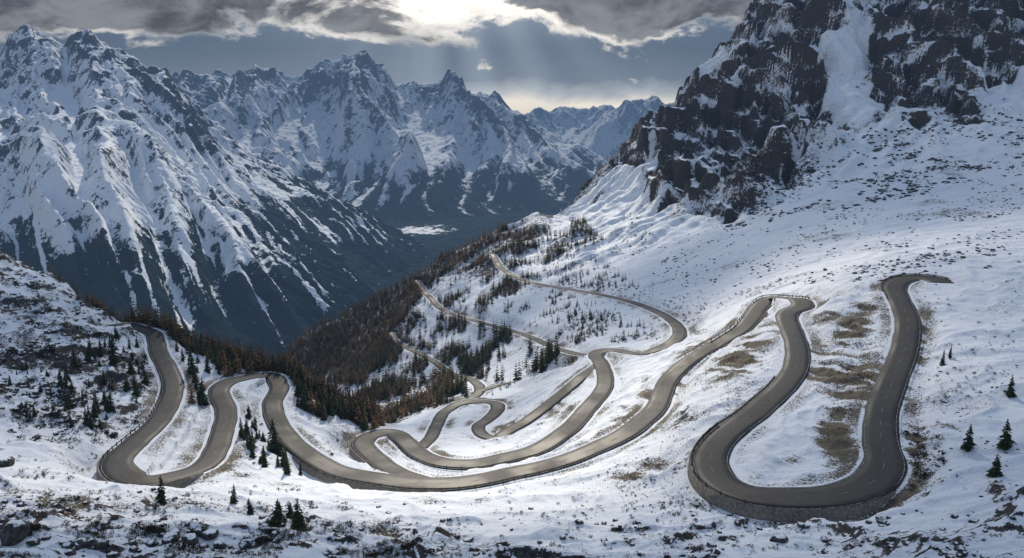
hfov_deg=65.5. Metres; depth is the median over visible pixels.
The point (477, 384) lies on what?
road
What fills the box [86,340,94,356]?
conifer tree
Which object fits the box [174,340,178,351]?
conifer tree
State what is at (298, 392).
conifer tree
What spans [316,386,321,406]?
conifer tree
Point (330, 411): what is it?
conifer tree
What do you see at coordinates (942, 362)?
conifer tree
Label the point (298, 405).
conifer tree
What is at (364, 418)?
larch tree
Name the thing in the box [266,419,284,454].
conifer tree
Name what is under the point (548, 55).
sky
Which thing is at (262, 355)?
larch tree
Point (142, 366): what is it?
shrubs
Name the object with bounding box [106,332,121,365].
conifer tree
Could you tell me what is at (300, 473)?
conifer tree
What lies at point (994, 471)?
conifer tree
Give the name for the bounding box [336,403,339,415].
conifer tree
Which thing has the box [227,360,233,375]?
larch tree
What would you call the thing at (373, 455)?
road
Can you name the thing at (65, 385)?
conifer tree
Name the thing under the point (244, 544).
boulder
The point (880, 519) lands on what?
boulder
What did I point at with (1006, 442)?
conifer tree
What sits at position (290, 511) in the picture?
conifer tree
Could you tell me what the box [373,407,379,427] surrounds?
larch tree
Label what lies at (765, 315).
retaining wall
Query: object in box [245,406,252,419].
conifer tree
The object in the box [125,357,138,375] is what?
conifer tree
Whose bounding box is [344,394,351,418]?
larch tree
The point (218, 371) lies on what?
conifer tree
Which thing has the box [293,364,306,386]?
conifer tree
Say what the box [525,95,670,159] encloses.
mountain
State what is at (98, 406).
conifer tree
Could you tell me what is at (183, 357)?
conifer tree
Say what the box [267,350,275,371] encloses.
larch tree
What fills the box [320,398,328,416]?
conifer tree
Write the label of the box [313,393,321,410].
larch tree
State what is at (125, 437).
guardrail
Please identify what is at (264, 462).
conifer tree
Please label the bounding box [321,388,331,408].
larch tree
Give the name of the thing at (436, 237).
valley floor
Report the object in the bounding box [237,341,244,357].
larch tree
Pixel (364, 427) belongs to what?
conifer tree
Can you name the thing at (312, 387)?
conifer tree
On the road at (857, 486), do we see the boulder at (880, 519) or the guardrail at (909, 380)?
the guardrail at (909, 380)
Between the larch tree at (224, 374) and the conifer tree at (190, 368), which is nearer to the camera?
the conifer tree at (190, 368)
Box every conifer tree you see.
[32,406,37,416]
[56,370,62,384]
[61,370,68,388]
[65,366,68,380]
[66,396,71,409]
[67,391,72,405]
[68,380,76,393]
[68,415,74,427]
[69,349,81,368]
[81,407,93,425]
[83,350,88,362]
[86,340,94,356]
[86,341,91,360]
[88,413,95,428]
[90,399,98,418]
[92,393,101,411]
[98,341,104,356]
[100,371,107,384]
[101,390,107,405]
[103,398,109,411]
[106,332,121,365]
[107,393,115,412]
[114,328,119,338]
[121,375,131,392]
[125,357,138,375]
[131,379,141,396]
[134,336,140,347]
[140,369,151,385]
[153,475,166,503]
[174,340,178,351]
[180,347,185,361]
[186,348,199,373]
[191,365,197,383]
[193,377,198,390]
[196,377,209,405]
[203,357,211,373]
[216,361,221,374]
[229,483,237,503]
[230,359,235,373]
[238,418,246,438]
[244,419,249,435]
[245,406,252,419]
[246,432,258,450]
[246,498,253,514]
[249,443,255,458]
[253,417,257,430]
[260,433,266,441]
[261,445,267,467]
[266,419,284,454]
[268,498,284,526]
[275,453,280,466]
[280,448,290,467]
[281,452,291,474]
[285,502,294,518]
[289,357,296,379]
[290,499,308,531]
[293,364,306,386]
[293,380,301,397]
[295,397,301,408]
[298,461,302,475]
[299,390,309,410]
[311,383,316,399]
[315,406,320,417]
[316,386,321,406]
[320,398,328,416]
[320,412,326,420]
[326,392,331,410]
[327,395,335,415]
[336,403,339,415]
[339,406,344,419]
[342,400,349,419]
[348,400,353,419]
[359,411,368,427]
[361,417,369,430]
[367,409,371,422]
[939,350,945,365]
[948,345,951,357]
[959,424,977,451]
[985,454,1003,477]
[996,419,1016,450]
[1005,375,1016,397]
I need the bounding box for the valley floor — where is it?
[384,212,557,290]
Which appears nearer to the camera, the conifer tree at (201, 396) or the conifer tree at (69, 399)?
the conifer tree at (69, 399)
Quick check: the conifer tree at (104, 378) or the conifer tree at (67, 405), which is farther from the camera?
the conifer tree at (104, 378)
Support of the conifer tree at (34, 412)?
on the ground at (790, 84)
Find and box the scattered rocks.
[0,94,1023,557]
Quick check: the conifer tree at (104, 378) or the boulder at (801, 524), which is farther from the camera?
the conifer tree at (104, 378)
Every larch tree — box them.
[188,383,196,403]
[217,349,224,368]
[220,355,225,369]
[221,365,228,376]
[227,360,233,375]
[233,349,241,368]
[233,351,238,372]
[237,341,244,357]
[238,359,243,372]
[243,357,249,372]
[247,353,253,373]
[256,353,262,371]
[260,344,264,367]
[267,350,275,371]
[276,357,283,372]
[285,352,293,375]
[293,366,297,385]
[307,395,317,413]
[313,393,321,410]
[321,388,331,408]
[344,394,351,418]
[354,403,361,425]
[360,408,367,426]
[364,392,372,411]
[368,411,377,428]
[371,391,381,414]
[372,401,383,425]
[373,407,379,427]
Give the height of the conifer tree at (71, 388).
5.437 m
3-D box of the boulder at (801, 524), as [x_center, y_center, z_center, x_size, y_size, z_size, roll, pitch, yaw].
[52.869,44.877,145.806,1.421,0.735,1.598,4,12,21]
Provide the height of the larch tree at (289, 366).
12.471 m
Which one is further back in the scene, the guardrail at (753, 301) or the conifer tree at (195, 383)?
the guardrail at (753, 301)
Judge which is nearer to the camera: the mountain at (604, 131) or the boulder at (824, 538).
the boulder at (824, 538)
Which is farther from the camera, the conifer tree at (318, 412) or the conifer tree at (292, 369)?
the conifer tree at (292, 369)
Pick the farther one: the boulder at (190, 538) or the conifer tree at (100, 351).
the conifer tree at (100, 351)
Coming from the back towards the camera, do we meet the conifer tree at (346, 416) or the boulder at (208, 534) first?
the conifer tree at (346, 416)
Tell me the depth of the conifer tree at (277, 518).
128.76 m
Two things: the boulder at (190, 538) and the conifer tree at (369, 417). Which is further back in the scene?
the conifer tree at (369, 417)
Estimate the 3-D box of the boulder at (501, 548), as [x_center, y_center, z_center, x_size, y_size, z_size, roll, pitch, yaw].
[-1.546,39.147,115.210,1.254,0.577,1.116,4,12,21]
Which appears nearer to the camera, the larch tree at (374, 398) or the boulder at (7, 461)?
the boulder at (7, 461)
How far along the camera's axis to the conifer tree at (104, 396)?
257.03 m
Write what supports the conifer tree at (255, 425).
on the ground at (790, 84)
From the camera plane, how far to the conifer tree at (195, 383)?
287.51 m
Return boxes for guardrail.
[102,362,161,457]
[282,444,583,490]
[393,435,571,468]
[691,422,902,508]
[709,294,810,340]
[881,273,949,297]
[898,321,921,437]
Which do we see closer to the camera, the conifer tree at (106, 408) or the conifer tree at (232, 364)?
the conifer tree at (106, 408)
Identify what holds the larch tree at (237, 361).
on the ground at (790, 84)
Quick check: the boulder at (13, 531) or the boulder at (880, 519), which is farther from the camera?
the boulder at (880, 519)
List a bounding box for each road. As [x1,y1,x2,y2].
[99,275,953,508]
[351,254,686,476]
[376,361,575,403]
[388,333,484,399]
[415,280,587,356]
[419,362,595,448]
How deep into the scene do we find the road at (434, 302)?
653.41 m
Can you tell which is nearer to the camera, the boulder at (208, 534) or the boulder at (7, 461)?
the boulder at (208, 534)
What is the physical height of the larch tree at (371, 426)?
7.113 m
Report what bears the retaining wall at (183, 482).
on the ground at (790, 84)
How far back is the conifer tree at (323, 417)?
288.48 m
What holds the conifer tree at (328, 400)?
on the ground at (790, 84)
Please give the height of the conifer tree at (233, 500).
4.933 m
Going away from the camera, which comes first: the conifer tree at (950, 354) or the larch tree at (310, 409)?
the conifer tree at (950, 354)
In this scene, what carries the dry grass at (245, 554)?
on the ground at (790, 84)
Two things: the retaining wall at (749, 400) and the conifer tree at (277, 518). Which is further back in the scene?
the retaining wall at (749, 400)
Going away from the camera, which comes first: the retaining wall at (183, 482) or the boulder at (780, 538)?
the boulder at (780, 538)
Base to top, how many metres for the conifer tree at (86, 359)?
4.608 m
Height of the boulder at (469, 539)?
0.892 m
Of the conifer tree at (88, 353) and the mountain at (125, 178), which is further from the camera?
the mountain at (125, 178)
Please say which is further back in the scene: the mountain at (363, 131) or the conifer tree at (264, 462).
the mountain at (363, 131)
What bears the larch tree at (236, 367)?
on the ground at (790, 84)
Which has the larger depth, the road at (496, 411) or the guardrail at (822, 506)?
the road at (496, 411)
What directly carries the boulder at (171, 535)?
on the ground at (790, 84)
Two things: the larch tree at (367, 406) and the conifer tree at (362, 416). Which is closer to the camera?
the conifer tree at (362, 416)
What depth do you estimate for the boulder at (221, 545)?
104.73 m
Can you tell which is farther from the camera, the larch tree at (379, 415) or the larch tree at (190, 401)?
the larch tree at (379, 415)
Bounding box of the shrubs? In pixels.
[0,268,1022,557]
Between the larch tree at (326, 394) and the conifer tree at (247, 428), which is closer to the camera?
the conifer tree at (247, 428)
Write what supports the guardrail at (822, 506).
on the road at (857, 486)
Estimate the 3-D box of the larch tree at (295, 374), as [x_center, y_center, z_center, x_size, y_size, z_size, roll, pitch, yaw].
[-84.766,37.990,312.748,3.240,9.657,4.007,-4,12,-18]
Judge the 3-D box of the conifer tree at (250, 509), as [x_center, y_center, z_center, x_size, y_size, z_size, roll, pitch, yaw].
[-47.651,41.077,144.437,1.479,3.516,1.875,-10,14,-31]
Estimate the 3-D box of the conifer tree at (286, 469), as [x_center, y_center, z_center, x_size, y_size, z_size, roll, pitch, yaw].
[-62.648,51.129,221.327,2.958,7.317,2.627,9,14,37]
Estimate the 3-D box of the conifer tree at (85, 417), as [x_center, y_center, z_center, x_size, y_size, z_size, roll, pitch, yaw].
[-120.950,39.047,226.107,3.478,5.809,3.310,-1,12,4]
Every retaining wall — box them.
[96,450,203,487]
[292,456,445,491]
[349,437,364,462]
[687,427,895,522]
[706,375,774,433]
[723,312,767,346]
[879,274,950,290]
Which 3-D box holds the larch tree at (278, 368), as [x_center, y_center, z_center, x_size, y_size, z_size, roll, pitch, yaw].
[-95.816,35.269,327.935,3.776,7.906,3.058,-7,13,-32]
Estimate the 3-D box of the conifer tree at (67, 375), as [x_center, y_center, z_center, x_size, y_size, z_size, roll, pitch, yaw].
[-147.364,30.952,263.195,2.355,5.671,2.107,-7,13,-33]
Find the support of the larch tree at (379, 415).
on the ground at (790, 84)
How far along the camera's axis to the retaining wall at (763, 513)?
158.76 m
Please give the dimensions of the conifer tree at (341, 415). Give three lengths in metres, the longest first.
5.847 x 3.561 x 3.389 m
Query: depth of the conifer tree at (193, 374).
290.67 m
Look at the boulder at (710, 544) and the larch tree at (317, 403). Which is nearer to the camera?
the boulder at (710, 544)
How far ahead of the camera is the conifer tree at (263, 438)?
253.57 m
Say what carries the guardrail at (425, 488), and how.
on the road at (857, 486)
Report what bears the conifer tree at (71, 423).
on the ground at (790, 84)
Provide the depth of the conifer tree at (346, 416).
297.45 m
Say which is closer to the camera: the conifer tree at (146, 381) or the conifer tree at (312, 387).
the conifer tree at (146, 381)
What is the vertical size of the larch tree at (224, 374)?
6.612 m
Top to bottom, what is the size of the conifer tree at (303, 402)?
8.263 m
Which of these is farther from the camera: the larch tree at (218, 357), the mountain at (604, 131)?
the mountain at (604, 131)
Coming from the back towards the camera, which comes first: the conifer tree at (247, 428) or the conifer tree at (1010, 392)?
the conifer tree at (247, 428)
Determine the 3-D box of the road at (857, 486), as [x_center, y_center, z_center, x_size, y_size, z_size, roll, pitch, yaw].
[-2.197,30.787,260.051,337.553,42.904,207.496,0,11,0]
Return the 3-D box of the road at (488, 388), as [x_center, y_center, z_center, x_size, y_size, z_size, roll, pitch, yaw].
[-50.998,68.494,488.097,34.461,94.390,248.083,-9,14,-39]
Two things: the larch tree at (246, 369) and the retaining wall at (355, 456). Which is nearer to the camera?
the retaining wall at (355, 456)
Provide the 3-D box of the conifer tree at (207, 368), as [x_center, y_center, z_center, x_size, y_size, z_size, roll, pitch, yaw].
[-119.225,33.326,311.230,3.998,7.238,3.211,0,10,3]
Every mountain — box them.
[0,24,437,360]
[171,50,608,222]
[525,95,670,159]
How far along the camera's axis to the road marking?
241.47 m
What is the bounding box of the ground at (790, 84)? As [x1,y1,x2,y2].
[0,0,1023,557]
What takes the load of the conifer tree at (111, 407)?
on the ground at (790, 84)
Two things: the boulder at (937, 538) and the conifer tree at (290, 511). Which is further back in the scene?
the conifer tree at (290, 511)
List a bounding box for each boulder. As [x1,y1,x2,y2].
[0,456,14,466]
[0,519,30,544]
[25,537,40,545]
[162,527,179,543]
[183,533,198,544]
[198,529,218,540]
[213,541,227,549]
[238,539,257,550]
[463,536,473,542]
[497,546,505,551]
[706,541,716,547]
[770,533,787,542]
[797,521,804,526]
[820,535,828,542]
[875,515,887,523]
[932,534,944,541]
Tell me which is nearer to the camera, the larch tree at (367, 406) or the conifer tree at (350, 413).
the conifer tree at (350, 413)
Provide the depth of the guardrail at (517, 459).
249.81 m
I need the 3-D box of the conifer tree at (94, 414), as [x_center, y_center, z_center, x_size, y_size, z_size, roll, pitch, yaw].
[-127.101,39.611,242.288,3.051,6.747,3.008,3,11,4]
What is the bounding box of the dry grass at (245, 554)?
[0,295,885,557]
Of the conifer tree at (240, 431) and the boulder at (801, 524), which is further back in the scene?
the conifer tree at (240, 431)
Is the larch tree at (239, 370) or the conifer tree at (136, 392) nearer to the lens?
the conifer tree at (136, 392)
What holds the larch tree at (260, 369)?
on the ground at (790, 84)
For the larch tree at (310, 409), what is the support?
on the ground at (790, 84)
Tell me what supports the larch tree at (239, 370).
on the ground at (790, 84)
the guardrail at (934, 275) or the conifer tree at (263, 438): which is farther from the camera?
the guardrail at (934, 275)
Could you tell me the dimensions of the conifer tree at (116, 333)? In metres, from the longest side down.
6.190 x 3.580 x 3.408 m
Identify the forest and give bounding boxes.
[57,216,652,423]
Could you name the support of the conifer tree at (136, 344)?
on the ground at (790, 84)
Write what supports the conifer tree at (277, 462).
on the ground at (790, 84)
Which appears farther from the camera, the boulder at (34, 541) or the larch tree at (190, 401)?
the larch tree at (190, 401)
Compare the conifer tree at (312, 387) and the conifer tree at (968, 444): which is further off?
the conifer tree at (312, 387)
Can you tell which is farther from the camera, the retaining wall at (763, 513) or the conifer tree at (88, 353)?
the conifer tree at (88, 353)
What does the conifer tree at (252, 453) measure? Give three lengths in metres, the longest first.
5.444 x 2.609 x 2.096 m
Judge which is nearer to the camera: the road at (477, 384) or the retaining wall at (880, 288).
the retaining wall at (880, 288)
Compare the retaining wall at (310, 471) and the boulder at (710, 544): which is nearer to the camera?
the boulder at (710, 544)
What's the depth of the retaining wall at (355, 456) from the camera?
260.96 m
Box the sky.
[0,0,752,114]
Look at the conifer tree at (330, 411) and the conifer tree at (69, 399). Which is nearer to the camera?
the conifer tree at (69, 399)
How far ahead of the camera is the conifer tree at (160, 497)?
152.55 m
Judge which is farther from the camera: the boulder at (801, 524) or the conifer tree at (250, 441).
the conifer tree at (250, 441)
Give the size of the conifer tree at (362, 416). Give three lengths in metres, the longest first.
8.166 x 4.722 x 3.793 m
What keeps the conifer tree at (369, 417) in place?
on the ground at (790, 84)
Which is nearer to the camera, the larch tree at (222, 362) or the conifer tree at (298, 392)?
the conifer tree at (298, 392)
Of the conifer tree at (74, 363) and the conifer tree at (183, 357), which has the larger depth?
the conifer tree at (183, 357)
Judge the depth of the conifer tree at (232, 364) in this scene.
318.57 m
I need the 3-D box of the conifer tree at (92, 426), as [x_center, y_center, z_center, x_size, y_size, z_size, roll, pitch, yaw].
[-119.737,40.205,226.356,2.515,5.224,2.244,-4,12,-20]
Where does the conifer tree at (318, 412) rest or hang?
on the ground at (790, 84)
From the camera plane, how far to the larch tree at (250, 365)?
323.80 m
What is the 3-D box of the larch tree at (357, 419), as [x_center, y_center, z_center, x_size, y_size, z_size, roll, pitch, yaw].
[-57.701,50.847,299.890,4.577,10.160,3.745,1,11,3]
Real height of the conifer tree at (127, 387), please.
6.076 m
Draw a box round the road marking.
[101,255,923,508]
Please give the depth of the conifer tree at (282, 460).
233.13 m
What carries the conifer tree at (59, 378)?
on the ground at (790, 84)
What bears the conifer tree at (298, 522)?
on the ground at (790, 84)

